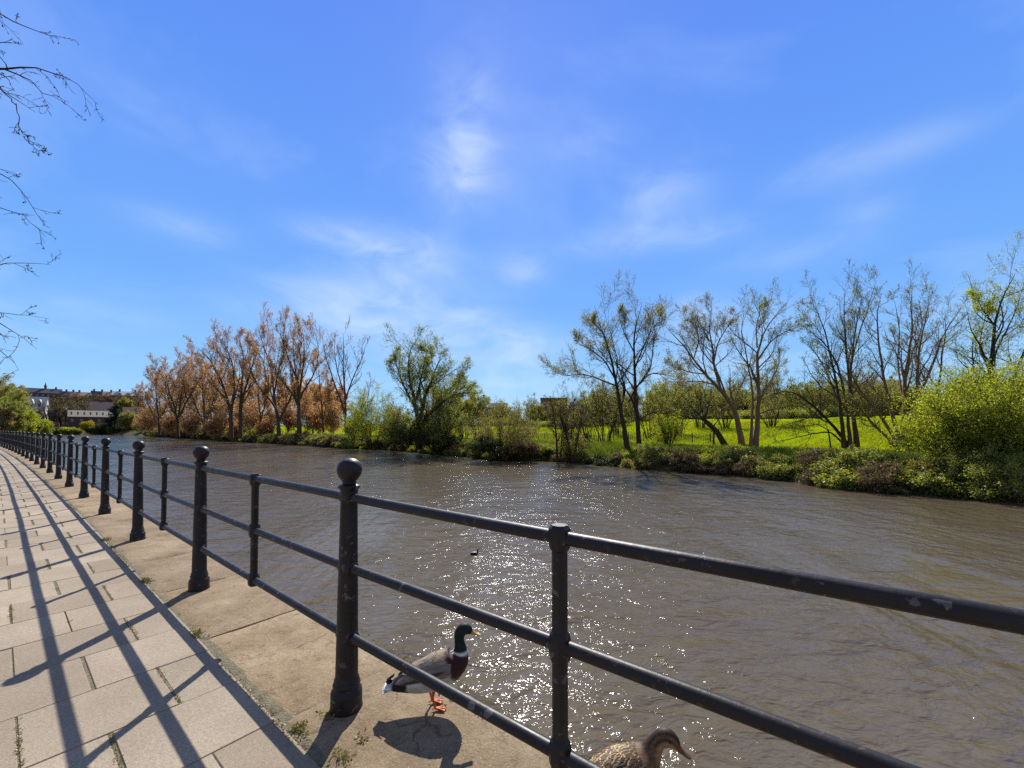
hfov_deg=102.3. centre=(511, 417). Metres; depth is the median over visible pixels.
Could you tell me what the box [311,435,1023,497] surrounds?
bank grass
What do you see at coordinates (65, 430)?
waterside shrub
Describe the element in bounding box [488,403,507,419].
barn house
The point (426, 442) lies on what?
bush
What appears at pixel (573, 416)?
sapling
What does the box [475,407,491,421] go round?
hedgerow tree
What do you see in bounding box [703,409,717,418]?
hedge bush
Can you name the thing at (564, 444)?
bush
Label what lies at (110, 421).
conifer tree
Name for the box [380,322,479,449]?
willow tree
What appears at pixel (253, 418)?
copper scrub
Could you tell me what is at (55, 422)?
brick house
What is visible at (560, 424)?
hedge bush
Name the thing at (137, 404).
bare tree
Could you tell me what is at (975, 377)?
hedgerow tree
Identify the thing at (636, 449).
nettle clump
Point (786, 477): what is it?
nettle clump
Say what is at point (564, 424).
tree
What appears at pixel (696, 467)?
bramble clump
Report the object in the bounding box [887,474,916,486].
nettle clump
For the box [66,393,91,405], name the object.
bare tree
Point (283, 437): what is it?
bramble clump
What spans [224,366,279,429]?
riverside tree
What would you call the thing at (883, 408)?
hedgerow tree
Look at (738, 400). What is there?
hedgerow tree
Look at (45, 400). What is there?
dormer house
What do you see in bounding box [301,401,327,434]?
copper scrub
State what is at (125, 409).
cottage
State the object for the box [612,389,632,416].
hedgerow tree
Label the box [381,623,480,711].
mallard drake
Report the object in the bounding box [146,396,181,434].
copper scrub
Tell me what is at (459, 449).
nettle clump
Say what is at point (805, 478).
bramble clump
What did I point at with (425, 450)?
nettle clump
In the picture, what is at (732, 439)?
meadow grass
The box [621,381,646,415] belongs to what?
hedgerow tree
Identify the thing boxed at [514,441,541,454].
bush
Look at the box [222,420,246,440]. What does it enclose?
copper scrub
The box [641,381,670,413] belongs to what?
hedgerow tree
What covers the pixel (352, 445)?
nettle clump
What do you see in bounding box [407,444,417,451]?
nettle clump
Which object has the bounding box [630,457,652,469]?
bramble clump
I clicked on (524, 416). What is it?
sapling
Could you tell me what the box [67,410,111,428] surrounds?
boathouse shed
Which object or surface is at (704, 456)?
nettle clump
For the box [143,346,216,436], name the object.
riverside tree
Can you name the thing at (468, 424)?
sapling
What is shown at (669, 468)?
bramble clump
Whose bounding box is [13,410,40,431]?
slope tree
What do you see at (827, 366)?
riverside tree
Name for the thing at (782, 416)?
hedge bush
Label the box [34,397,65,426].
bare tree
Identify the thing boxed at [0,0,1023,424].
sky
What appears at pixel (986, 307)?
riverside tree
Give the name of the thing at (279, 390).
riverside tree
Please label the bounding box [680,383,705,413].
hedgerow tree
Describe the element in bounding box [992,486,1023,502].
bramble clump
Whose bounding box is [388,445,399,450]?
bramble clump
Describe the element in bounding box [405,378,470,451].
willow bush
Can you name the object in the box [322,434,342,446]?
bramble clump
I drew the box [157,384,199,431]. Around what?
copper scrub
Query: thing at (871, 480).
bramble clump
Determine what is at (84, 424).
forsythia bush
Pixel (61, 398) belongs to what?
bare tree
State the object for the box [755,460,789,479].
nettle clump
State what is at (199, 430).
bramble clump
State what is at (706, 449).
nettle clump
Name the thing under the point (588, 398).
hedgerow tree
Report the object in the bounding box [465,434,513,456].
bush
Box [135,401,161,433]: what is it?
copper scrub
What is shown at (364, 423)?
bush
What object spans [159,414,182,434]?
copper scrub
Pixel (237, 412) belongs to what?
copper scrub
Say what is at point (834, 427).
fallen tree
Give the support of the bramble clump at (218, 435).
on the ground at (817, 429)
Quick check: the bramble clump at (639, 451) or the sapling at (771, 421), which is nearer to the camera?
the bramble clump at (639, 451)
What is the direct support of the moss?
on the pavement
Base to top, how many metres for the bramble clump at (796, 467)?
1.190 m
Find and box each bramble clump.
[189,427,202,438]
[213,428,228,439]
[278,432,291,440]
[299,433,315,438]
[317,438,328,446]
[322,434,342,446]
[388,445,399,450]
[398,444,405,449]
[444,444,463,454]
[468,449,483,458]
[498,451,523,458]
[528,449,546,457]
[549,453,565,461]
[610,451,625,460]
[616,456,632,467]
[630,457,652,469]
[636,444,654,457]
[648,453,673,466]
[656,446,673,454]
[662,446,701,470]
[664,466,677,470]
[675,460,709,472]
[708,460,735,474]
[715,443,745,462]
[728,460,753,473]
[740,452,767,466]
[741,467,757,476]
[785,462,809,475]
[790,447,818,462]
[795,466,827,484]
[796,447,839,466]
[839,465,854,474]
[849,460,921,492]
[851,459,879,469]
[904,456,941,476]
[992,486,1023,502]
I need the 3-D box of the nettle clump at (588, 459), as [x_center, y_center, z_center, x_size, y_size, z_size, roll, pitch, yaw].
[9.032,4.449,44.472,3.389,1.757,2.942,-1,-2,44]
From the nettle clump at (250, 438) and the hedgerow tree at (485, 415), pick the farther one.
the hedgerow tree at (485, 415)
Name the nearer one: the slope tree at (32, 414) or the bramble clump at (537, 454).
the bramble clump at (537, 454)
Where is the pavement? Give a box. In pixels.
[0,449,320,767]
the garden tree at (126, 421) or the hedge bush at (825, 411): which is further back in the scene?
the garden tree at (126, 421)
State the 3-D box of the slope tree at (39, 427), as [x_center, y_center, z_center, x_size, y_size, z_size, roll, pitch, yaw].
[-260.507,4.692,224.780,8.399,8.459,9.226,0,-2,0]
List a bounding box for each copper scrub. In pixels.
[132,409,154,433]
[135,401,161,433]
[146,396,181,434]
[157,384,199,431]
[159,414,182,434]
[178,380,221,429]
[178,412,203,435]
[197,384,227,429]
[202,412,224,436]
[211,382,244,429]
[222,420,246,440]
[233,388,260,429]
[242,398,265,430]
[254,414,274,434]
[261,392,280,433]
[272,394,296,432]
[289,388,317,432]
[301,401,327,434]
[316,392,343,433]
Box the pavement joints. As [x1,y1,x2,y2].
[1,450,334,767]
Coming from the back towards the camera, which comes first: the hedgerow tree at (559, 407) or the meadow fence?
the hedgerow tree at (559, 407)
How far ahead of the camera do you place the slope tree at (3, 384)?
252.58 m
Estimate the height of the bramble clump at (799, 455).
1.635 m
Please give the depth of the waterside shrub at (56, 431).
266.29 m
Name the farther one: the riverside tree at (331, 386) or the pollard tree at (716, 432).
the riverside tree at (331, 386)
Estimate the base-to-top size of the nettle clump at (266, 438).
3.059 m
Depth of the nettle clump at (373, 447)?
75.63 m
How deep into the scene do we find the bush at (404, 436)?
60.12 m
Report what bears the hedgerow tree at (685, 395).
on the ground at (817, 429)
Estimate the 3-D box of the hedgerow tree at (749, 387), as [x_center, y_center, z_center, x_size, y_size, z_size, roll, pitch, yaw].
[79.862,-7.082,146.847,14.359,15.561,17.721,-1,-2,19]
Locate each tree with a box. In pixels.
[0,12,103,377]
[0,374,29,405]
[0,379,31,403]
[0,385,32,431]
[0,395,9,402]
[0,400,30,430]
[0,403,18,432]
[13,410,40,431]
[16,399,38,431]
[25,421,45,433]
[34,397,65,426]
[37,419,51,432]
[41,420,55,434]
[49,397,63,405]
[51,400,74,426]
[57,395,79,407]
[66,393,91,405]
[66,400,85,410]
[71,396,92,410]
[81,394,98,401]
[96,393,112,401]
[105,404,121,427]
[112,396,124,404]
[116,410,137,430]
[117,396,136,412]
[126,361,184,434]
[129,397,142,405]
[131,414,144,431]
[134,398,155,413]
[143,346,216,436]
[173,371,208,416]
[179,350,239,432]
[181,319,268,438]
[197,373,239,426]
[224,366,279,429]
[233,300,307,436]
[248,360,278,434]
[261,303,335,434]
[269,375,300,430]
[293,375,324,433]
[302,312,377,430]
[307,348,337,433]
[308,385,351,416]
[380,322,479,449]
[422,375,475,432]
[451,383,491,421]
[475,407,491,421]
[491,400,511,419]
[506,402,521,418]
[521,391,541,421]
[526,401,550,421]
[536,395,590,461]
[538,268,695,449]
[547,397,571,417]
[575,380,602,417]
[588,371,630,418]
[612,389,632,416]
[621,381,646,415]
[627,290,765,444]
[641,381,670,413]
[646,373,685,410]
[657,365,693,410]
[666,378,728,444]
[670,383,693,418]
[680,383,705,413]
[684,369,721,395]
[703,380,729,418]
[714,275,815,446]
[723,388,756,410]
[725,378,755,403]
[735,389,768,411]
[737,372,847,447]
[746,388,779,408]
[748,363,792,404]
[774,389,802,410]
[779,377,815,409]
[793,258,891,447]
[804,371,842,407]
[805,386,835,406]
[831,385,876,416]
[832,256,979,447]
[840,359,895,410]
[863,383,892,410]
[877,369,925,403]
[881,369,902,388]
[881,378,908,410]
[901,398,912,411]
[924,228,1023,389]
[961,364,1003,393]
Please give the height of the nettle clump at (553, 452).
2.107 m
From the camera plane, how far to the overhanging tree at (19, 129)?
9.20 m
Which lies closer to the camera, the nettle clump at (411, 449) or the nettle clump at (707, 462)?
the nettle clump at (707, 462)
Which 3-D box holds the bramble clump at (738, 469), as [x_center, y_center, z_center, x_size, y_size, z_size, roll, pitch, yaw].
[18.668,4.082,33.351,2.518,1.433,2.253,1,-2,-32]
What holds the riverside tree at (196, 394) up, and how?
on the ground at (817, 429)
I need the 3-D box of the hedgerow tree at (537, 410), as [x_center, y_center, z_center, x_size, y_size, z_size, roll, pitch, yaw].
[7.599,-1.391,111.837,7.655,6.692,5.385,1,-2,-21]
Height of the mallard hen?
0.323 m
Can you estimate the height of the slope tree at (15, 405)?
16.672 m
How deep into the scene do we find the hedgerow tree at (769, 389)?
152.85 m
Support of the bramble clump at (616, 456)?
on the ground at (817, 429)
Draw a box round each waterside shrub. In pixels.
[52,427,60,434]
[57,426,74,434]
[70,428,83,434]
[83,425,95,434]
[90,429,102,434]
[94,422,106,433]
[105,426,113,434]
[110,423,122,432]
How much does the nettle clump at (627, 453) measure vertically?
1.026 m
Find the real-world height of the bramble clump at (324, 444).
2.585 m
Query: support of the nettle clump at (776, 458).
on the ground at (817, 429)
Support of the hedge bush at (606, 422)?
on the ground at (817, 429)
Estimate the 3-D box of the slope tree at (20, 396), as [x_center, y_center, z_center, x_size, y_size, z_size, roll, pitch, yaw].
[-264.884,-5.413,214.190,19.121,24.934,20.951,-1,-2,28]
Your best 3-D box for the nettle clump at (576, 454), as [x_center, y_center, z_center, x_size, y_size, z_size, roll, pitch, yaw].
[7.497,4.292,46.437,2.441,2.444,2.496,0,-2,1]
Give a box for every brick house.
[49,408,58,426]
[61,410,67,427]
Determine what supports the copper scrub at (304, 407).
on the ground at (817, 429)
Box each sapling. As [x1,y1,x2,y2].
[453,413,476,438]
[464,401,492,435]
[515,400,542,439]
[549,384,597,441]
[557,372,614,438]
[580,379,626,441]
[597,379,634,434]
[626,379,668,437]
[655,379,705,433]
[684,373,722,427]
[703,385,746,428]
[750,386,790,427]
[787,370,837,418]
[847,370,891,417]
[929,362,981,402]
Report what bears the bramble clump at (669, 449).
on the ground at (817, 429)
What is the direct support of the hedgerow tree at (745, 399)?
on the ground at (817, 429)
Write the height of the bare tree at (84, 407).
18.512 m
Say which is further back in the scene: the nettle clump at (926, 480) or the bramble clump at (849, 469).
the bramble clump at (849, 469)
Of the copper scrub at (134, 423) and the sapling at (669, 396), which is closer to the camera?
the sapling at (669, 396)
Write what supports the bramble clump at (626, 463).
on the ground at (817, 429)
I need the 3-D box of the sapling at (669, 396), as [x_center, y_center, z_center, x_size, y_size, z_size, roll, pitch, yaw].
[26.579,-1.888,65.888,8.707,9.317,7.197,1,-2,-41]
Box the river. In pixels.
[3,434,1023,767]
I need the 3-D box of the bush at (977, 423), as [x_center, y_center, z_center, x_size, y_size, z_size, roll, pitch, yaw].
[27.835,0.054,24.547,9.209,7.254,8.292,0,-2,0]
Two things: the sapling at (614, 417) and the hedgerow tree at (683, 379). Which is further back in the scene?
the hedgerow tree at (683, 379)
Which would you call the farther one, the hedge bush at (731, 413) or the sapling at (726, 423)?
the hedge bush at (731, 413)
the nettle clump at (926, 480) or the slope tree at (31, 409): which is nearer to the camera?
the nettle clump at (926, 480)
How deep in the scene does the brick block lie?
168.47 m
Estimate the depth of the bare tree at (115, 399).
355.77 m
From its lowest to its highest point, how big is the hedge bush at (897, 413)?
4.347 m
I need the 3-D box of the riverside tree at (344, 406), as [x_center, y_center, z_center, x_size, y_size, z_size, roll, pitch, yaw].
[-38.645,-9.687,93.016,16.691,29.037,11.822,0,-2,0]
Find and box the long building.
[13,382,61,403]
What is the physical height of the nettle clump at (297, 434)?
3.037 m
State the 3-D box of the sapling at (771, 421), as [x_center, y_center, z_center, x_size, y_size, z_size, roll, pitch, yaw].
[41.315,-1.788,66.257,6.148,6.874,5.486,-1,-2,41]
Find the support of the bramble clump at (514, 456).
on the ground at (817, 429)
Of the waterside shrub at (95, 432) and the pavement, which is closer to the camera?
the pavement
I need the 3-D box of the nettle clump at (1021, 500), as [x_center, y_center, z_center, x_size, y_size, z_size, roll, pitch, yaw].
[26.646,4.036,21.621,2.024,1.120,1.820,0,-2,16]
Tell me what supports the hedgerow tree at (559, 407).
on the ground at (817, 429)
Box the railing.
[0,431,1023,767]
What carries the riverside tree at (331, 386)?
on the ground at (817, 429)
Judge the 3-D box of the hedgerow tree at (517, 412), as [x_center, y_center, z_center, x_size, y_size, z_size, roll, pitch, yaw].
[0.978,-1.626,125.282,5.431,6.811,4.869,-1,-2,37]
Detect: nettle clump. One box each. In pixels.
[243,430,255,438]
[244,436,256,442]
[262,433,275,443]
[289,437,305,444]
[292,431,309,437]
[311,440,322,446]
[321,431,337,438]
[333,437,348,442]
[340,439,351,447]
[347,440,361,448]
[365,441,378,449]
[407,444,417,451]
[420,444,432,453]
[429,446,442,454]
[441,447,453,455]
[450,446,464,455]
[454,449,469,456]
[459,439,471,446]
[487,452,505,460]
[535,443,554,456]
[535,456,545,460]
[547,444,559,455]
[569,448,588,462]
[580,452,605,464]
[593,457,618,466]
[621,450,636,458]
[631,443,656,452]
[640,444,666,463]
[693,445,714,454]
[695,451,717,462]
[699,454,735,467]
[726,449,765,462]
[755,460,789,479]
[768,453,793,463]
[776,471,794,480]
[806,455,860,474]
[809,464,867,490]
[819,451,855,462]
[834,444,882,464]
[875,452,920,467]
[884,484,928,495]
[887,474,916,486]
[890,469,959,490]
[921,447,978,470]
[925,478,1016,501]
[935,462,972,482]
[1012,485,1023,502]
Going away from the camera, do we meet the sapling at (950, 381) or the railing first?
the railing
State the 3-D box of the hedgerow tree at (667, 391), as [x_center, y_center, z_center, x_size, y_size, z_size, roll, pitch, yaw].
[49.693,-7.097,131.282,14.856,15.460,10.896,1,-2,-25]
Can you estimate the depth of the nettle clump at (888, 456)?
26.33 m
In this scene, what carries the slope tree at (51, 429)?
on the ground at (817, 429)
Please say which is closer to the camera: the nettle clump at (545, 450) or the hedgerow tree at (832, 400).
the nettle clump at (545, 450)
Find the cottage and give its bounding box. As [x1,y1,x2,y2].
[122,407,145,422]
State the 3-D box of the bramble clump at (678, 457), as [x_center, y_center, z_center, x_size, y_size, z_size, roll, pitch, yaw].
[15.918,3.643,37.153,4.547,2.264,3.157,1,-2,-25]
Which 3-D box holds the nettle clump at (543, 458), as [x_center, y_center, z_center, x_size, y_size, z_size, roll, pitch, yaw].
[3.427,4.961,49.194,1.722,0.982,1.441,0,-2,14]
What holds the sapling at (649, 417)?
on the ground at (817, 429)
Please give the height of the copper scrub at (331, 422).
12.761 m
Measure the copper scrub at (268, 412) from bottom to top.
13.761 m
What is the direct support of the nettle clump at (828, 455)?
on the ground at (817, 429)
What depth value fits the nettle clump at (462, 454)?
56.28 m
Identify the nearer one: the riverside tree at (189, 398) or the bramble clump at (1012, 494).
the bramble clump at (1012, 494)
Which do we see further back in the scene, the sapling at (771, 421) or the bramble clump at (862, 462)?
the sapling at (771, 421)
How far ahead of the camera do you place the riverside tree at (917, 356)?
39.06 m
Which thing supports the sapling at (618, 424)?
on the ground at (817, 429)
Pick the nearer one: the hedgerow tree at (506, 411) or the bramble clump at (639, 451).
the bramble clump at (639, 451)
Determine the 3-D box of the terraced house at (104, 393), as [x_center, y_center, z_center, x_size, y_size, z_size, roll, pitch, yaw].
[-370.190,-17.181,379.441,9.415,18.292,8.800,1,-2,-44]
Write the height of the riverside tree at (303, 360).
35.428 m
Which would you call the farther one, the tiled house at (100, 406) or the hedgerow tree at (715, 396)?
the tiled house at (100, 406)
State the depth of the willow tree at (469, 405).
69.69 m
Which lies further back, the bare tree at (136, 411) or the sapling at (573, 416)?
the bare tree at (136, 411)
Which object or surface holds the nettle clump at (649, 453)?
on the ground at (817, 429)
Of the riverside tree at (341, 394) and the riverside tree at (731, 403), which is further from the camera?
the riverside tree at (341, 394)
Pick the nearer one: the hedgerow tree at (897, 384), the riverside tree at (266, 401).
the riverside tree at (266, 401)
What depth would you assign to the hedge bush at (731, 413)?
110.83 m
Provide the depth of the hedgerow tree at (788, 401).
98.58 m
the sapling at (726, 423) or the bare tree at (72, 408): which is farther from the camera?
the bare tree at (72, 408)
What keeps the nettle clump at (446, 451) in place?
on the ground at (817, 429)
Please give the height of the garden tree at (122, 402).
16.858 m
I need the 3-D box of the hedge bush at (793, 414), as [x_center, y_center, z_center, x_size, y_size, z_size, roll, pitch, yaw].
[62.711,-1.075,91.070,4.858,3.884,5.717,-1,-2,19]
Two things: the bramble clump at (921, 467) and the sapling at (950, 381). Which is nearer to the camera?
the bramble clump at (921, 467)
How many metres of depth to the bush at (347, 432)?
83.23 m
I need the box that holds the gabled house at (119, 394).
[112,389,143,406]
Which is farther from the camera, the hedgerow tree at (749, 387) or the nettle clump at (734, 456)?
the hedgerow tree at (749, 387)
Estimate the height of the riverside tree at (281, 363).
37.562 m
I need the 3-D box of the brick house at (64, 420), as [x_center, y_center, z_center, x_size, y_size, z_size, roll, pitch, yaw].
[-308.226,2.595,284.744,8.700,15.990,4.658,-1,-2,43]
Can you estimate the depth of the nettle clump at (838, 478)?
26.05 m
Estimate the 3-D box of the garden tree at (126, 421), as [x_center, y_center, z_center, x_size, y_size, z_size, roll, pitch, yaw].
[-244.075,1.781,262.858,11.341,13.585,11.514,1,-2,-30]
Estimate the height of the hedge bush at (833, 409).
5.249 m
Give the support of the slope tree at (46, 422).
on the ground at (817, 429)
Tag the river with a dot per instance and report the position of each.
(921, 690)
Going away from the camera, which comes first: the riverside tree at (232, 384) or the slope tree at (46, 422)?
the riverside tree at (232, 384)
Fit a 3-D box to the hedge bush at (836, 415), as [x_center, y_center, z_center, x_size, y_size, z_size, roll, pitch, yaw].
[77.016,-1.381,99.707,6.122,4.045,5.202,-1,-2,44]
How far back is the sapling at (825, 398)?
80.10 m
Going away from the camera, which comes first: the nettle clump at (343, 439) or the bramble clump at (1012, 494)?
the bramble clump at (1012, 494)
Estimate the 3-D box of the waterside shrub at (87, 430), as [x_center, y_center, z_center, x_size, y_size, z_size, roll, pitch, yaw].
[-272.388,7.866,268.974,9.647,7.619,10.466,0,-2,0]
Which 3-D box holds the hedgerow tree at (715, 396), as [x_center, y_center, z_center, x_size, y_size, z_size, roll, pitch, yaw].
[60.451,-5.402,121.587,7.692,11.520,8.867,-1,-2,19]
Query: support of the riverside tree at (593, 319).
on the ground at (817, 429)
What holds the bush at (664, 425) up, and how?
on the ground at (817, 429)
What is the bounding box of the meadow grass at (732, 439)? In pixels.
[464,419,914,453]
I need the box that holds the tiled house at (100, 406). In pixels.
[83,399,112,410]
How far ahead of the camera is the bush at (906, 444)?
30.28 m
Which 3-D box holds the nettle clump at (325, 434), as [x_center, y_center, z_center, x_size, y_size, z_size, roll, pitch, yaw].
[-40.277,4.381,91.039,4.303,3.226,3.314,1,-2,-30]
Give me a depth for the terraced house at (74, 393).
386.20 m
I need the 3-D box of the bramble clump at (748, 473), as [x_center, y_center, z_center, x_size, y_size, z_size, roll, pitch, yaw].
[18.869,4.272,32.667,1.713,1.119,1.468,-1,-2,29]
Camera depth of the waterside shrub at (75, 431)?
267.10 m
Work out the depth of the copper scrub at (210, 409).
148.73 m
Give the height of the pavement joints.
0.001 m
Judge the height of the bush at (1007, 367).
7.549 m
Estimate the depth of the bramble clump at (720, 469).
33.97 m
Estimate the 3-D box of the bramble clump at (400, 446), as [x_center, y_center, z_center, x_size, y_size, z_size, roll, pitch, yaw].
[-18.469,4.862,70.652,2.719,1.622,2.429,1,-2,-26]
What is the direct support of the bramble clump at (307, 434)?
on the ground at (817, 429)
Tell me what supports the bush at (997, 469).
on the ground at (817, 429)
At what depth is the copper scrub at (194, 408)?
159.21 m
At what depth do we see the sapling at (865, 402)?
78.07 m
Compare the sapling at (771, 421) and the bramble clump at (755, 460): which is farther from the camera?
the sapling at (771, 421)
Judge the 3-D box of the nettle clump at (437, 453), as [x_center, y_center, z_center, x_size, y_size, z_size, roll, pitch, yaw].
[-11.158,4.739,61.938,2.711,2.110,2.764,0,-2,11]
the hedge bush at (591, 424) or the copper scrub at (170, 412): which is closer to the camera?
the hedge bush at (591, 424)
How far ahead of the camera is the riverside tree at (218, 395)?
182.89 m
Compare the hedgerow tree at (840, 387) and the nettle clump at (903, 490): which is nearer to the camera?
the nettle clump at (903, 490)
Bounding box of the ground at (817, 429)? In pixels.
[0,405,971,498]
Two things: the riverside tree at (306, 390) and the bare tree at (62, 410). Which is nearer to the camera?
the riverside tree at (306, 390)
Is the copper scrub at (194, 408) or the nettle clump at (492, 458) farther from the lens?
the copper scrub at (194, 408)
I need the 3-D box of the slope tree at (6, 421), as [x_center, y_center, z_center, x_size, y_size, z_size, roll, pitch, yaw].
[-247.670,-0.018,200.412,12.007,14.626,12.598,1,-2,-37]
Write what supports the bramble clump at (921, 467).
on the ground at (817, 429)
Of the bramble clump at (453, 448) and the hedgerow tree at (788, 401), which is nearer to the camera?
the bramble clump at (453, 448)
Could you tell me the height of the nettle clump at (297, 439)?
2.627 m
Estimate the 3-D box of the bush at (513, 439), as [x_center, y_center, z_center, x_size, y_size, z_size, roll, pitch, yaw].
[-0.843,1.358,49.761,10.314,8.637,10.494,0,-2,0]
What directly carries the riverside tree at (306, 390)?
on the ground at (817, 429)
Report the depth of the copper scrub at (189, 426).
141.23 m
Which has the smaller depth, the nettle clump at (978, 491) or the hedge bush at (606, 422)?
the nettle clump at (978, 491)
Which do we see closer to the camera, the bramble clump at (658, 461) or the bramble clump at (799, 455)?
the bramble clump at (799, 455)
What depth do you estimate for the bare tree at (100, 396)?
360.77 m
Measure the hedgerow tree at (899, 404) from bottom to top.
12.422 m
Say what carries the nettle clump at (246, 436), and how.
on the ground at (817, 429)
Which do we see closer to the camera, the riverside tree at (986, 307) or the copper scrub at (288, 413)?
the riverside tree at (986, 307)
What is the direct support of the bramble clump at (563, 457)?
on the ground at (817, 429)
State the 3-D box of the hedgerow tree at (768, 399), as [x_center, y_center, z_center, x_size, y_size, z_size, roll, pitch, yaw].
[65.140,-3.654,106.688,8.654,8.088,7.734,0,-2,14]
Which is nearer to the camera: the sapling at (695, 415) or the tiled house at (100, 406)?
the sapling at (695, 415)
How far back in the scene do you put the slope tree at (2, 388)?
213.74 m
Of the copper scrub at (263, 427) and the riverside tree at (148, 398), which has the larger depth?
the riverside tree at (148, 398)
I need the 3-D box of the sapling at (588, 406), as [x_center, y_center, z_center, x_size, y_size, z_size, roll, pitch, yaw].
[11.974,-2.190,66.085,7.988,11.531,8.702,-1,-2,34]
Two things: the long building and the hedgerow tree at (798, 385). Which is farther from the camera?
the long building
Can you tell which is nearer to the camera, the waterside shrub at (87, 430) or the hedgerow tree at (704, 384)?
the hedgerow tree at (704, 384)
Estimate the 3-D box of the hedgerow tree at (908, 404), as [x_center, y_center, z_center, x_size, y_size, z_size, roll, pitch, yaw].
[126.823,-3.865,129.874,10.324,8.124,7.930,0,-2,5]
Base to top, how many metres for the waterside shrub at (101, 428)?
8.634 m
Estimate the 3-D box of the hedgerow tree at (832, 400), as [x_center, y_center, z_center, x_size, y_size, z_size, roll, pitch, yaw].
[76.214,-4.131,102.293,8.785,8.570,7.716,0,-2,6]
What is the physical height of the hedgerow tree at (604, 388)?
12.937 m
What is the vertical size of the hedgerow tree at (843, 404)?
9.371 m
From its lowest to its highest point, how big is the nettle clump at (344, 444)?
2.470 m
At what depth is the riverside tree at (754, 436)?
45.75 m
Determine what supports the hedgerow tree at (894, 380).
on the ground at (817, 429)
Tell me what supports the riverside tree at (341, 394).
on the ground at (817, 429)
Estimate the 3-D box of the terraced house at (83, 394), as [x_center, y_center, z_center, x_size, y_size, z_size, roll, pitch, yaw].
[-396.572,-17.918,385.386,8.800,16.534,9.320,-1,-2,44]
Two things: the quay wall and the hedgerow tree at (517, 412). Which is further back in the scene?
the hedgerow tree at (517, 412)
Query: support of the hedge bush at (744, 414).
on the ground at (817, 429)
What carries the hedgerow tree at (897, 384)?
on the ground at (817, 429)
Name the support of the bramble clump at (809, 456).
on the ground at (817, 429)
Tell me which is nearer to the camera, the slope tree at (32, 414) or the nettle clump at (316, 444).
the nettle clump at (316, 444)
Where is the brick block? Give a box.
[540,398,567,420]
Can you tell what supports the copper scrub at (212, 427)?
on the ground at (817, 429)
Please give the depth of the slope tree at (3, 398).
208.12 m
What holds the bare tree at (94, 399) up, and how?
on the ground at (817, 429)
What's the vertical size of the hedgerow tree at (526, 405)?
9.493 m
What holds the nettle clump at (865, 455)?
on the ground at (817, 429)
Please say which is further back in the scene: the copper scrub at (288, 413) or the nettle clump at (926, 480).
the copper scrub at (288, 413)
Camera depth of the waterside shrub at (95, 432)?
265.89 m
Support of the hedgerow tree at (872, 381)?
on the ground at (817, 429)
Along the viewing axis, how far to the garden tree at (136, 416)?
247.42 m
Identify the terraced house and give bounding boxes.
[58,389,71,403]
[69,390,80,404]
[80,390,92,405]
[91,389,105,401]
[103,390,111,401]
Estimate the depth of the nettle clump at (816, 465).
27.88 m
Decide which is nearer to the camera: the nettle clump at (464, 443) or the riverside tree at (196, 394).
the nettle clump at (464, 443)
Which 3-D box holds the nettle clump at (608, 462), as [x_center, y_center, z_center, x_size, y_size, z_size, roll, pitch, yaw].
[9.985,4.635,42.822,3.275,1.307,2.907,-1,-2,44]
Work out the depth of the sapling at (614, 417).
59.41 m
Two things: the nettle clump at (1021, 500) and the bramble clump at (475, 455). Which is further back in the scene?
the bramble clump at (475, 455)
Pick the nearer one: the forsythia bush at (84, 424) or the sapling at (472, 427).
the sapling at (472, 427)
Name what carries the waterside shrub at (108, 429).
on the ground at (817, 429)
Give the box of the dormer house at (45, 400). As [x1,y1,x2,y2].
[23,397,50,419]
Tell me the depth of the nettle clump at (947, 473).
23.16 m
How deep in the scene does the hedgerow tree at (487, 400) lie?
132.39 m
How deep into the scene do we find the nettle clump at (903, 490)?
23.85 m
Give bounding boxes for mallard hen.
[588,727,690,767]
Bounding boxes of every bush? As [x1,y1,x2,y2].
[79,421,94,430]
[337,395,369,438]
[339,381,392,445]
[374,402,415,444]
[393,416,424,445]
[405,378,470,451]
[412,420,458,451]
[461,395,546,460]
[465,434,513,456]
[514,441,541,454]
[550,417,572,428]
[554,427,592,461]
[582,421,599,427]
[598,413,620,424]
[646,393,689,443]
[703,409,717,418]
[722,408,745,418]
[738,408,754,418]
[761,405,790,418]
[785,405,808,418]
[802,405,830,417]
[810,401,837,416]
[827,410,845,416]
[881,361,1023,462]
[885,407,901,415]
[899,413,936,451]
[935,443,1023,496]
[961,350,1023,419]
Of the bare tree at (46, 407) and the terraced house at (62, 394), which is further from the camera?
the terraced house at (62, 394)
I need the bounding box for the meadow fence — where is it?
[485,432,712,442]
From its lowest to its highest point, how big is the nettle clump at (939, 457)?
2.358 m
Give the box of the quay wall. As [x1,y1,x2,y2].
[0,446,550,767]
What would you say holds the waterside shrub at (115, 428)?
on the ground at (817, 429)
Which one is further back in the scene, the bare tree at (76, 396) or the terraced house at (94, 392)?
the terraced house at (94, 392)
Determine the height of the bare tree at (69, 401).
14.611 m
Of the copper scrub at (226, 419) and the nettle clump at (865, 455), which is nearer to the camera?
the nettle clump at (865, 455)
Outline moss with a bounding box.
[0,457,489,767]
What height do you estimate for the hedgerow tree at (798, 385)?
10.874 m
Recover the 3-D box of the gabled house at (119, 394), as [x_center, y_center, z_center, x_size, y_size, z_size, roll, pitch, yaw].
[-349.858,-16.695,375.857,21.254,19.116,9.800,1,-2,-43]
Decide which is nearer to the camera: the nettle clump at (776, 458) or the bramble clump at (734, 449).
the nettle clump at (776, 458)
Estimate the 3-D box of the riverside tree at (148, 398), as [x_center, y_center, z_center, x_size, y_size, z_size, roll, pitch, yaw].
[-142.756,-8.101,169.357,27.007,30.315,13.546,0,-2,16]

